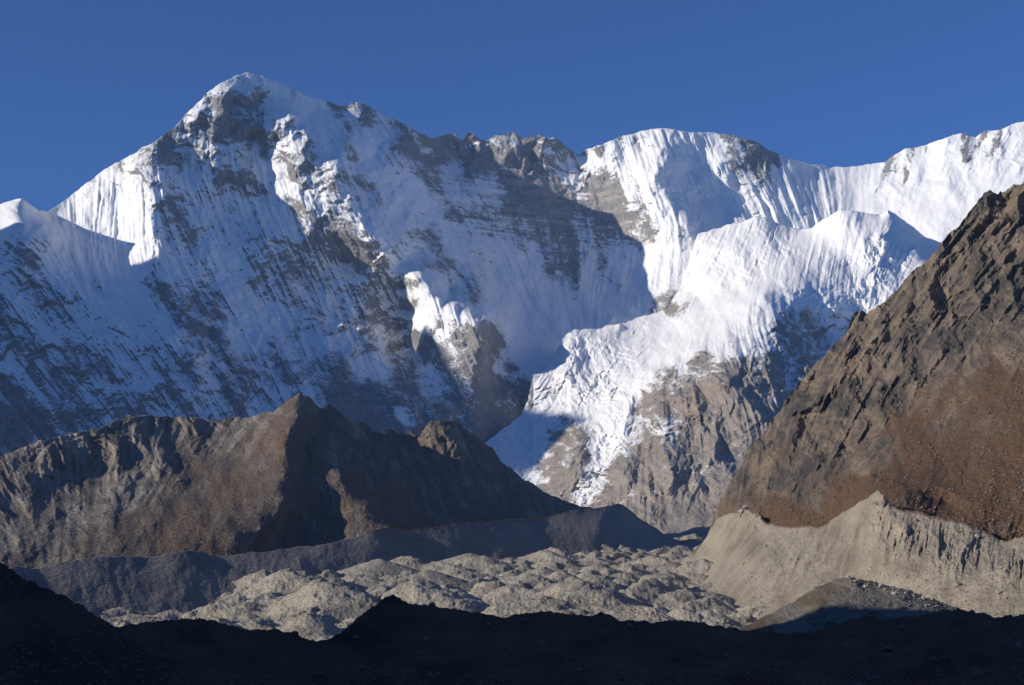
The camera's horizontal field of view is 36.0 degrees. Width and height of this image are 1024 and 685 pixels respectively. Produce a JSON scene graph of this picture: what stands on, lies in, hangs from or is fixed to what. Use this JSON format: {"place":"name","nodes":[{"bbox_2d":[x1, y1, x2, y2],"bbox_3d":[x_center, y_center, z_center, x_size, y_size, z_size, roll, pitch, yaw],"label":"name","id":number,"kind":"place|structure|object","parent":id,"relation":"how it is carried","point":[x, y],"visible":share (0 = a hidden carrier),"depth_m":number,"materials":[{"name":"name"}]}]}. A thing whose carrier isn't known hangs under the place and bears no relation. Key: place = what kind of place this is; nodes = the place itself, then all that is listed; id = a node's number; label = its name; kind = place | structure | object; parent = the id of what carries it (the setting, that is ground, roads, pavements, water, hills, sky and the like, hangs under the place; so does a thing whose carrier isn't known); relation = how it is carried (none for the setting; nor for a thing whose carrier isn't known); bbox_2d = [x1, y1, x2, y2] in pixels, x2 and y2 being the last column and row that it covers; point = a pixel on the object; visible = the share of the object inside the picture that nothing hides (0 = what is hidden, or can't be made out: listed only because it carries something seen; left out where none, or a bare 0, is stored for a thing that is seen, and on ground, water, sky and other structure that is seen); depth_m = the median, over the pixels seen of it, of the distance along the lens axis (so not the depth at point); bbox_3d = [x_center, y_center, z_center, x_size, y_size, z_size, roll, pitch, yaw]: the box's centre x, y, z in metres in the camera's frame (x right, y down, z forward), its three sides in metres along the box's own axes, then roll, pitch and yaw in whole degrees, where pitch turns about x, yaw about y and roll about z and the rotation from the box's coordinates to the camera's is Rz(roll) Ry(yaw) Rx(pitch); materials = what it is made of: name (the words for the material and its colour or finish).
{"place":"outdoors","nodes":[
{"label":"outdoors","id":0,"kind":"place"},
{"bbox_2d":[0,563,266,684],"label":"dark knoll","id":1,"kind":"structure","parent":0,"point":[25,600],"depth_m":218.47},
{"bbox_2d":[0,393,593,568],"bbox_3d":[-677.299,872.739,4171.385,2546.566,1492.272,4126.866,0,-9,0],"label":"brown hill","id":2,"kind":"structure","parent":0,"point":[14,492],"depth_m":3674.64,"materials":[{"name":"brown stone"}]},
{"bbox_2d":[9,504,704,617],"bbox_3d":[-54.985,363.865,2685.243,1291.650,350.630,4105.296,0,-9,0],"label":"lateral moraine","id":3,"kind":"structure","parent":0,"point":[186,581],"depth_m":2621.42,"materials":[{"name":"grey gravel"}]},
{"bbox_2d":[95,533,771,640],"bbox_3d":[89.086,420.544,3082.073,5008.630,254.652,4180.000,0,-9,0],"label":"glacier","id":4,"kind":"object","parent":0,"point":[670,571],"visible":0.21,"depth_m":1842.35,"materials":[{"name":"grey stone"}]},
{"bbox_2d":[100,506,1023,637],"bbox_3d":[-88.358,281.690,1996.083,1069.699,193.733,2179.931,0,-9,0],"label":"rubble","id":5,"kind":"object","parent":4,"relation":"on","point":[1008,608],"visible":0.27,"depth_m":1413.29,"materials":[{"name":"stone"}]},
{"bbox_2d":[0,73,1023,456],"bbox_3d":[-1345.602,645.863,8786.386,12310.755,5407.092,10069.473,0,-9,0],"label":"snow mountain","id":6,"kind":"structure","parent":0,"point":[244,245],"depth_m":9022.53,"materials":[{"name":"white snow"}]},
{"bbox_2d":[0,0,1023,210],"label":"sky","id":7,"kind":"structure","parent":0,"point":[85,85],"materials":[{"name":"blue"}]},
{"bbox_2d":[115,594,1023,684],"bbox_3d":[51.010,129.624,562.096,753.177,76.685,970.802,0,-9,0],"label":"dark heap","id":8,"kind":"object","parent":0,"point":[441,633],"visible":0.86,"depth_m":668.74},
{"bbox_2d":[0,568,1023,684],"bbox_3d":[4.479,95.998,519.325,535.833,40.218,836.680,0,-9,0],"label":"dark rubble","id":9,"kind":"object","parent":8,"relation":"on","point":[799,680],"visible":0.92,"depth_m":518.90,"materials":[{"name":"black stone"}]},
{"bbox_2d":[537,640,545,645],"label":"boulder","id":10,"kind":"object","parent":8,"relation":"on","point":[541,642],"visible":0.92,"depth_m":667.09,"materials":[{"name":"grey stone"}]},
{"bbox_2d":[851,681,862,684],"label":"boulder","id":11,"kind":"object","parent":8,"relation":"on","point":[856,683],"visible":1,"depth_m":407.64,"materials":[{"name":"grey stone"}]},
{"bbox_2d":[882,645,894,651],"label":"boulder","id":12,"kind":"object","parent":8,"relation":"on","point":[887,648],"visible":0.97,"depth_m":631.08,"materials":[{"name":"grey stone"}]},
{"bbox_2d":[972,669,982,676],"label":"boulder","id":13,"kind":"object","parent":8,"relation":"on","point":[978,673],"visible":0.94,"depth_m":424.81,"materials":[{"name":"grey stone"}]},
{"bbox_2d":[1014,642,1022,648],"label":"boulder","id":14,"kind":"object","parent":8,"relation":"on","point":[1017,645],"visible":0.97,"depth_m":585.80,"materials":[{"name":"grey stone"}]},
{"bbox_2d":[485,209,940,537],"bbox_3d":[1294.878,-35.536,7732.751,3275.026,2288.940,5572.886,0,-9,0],"label":"ice buttress","id":15,"kind":"structure","parent":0,"point":[660,421],"depth_m":7491.56,"materials":[{"name":"white snow"}]},
{"bbox_2d":[737,577,968,633],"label":"grey heap","id":16,"kind":"object","parent":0,"point":[834,593],"visible":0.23,"depth_m":1128.79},
{"bbox_2d":[690,490,1023,619],"bbox_3d":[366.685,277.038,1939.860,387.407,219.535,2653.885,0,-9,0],"label":"moraine wall","id":17,"kind":"structure","parent":0,"point":[755,552],"depth_m":1683.57,"materials":[{"name":"stone"}]},
{"bbox_2d":[953,582,960,586],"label":"boulder","id":18,"kind":"object","parent":17,"relation":"on","point":[956,584],"visible":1,"depth_m":1306.19,"materials":[{"name":"stone"}]},
{"bbox_2d":[693,184,1023,554],"bbox_3d":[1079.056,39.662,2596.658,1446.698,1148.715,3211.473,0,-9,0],"label":"brown slope","id":19,"kind":"structure","parent":0,"point":[946,252],"depth_m":2759.64,"materials":[{"name":"brown stone"}]},
{"bbox_2d":[20,201,1023,558],"bbox_3d":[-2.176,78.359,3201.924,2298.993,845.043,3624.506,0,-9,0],"label":"slope stones","id":20,"kind":"object","parent":19,"relation":"on","point":[716,511],"visible":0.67,"depth_m":2861.84,"materials":[{"name":"brown stone"}]}
]}

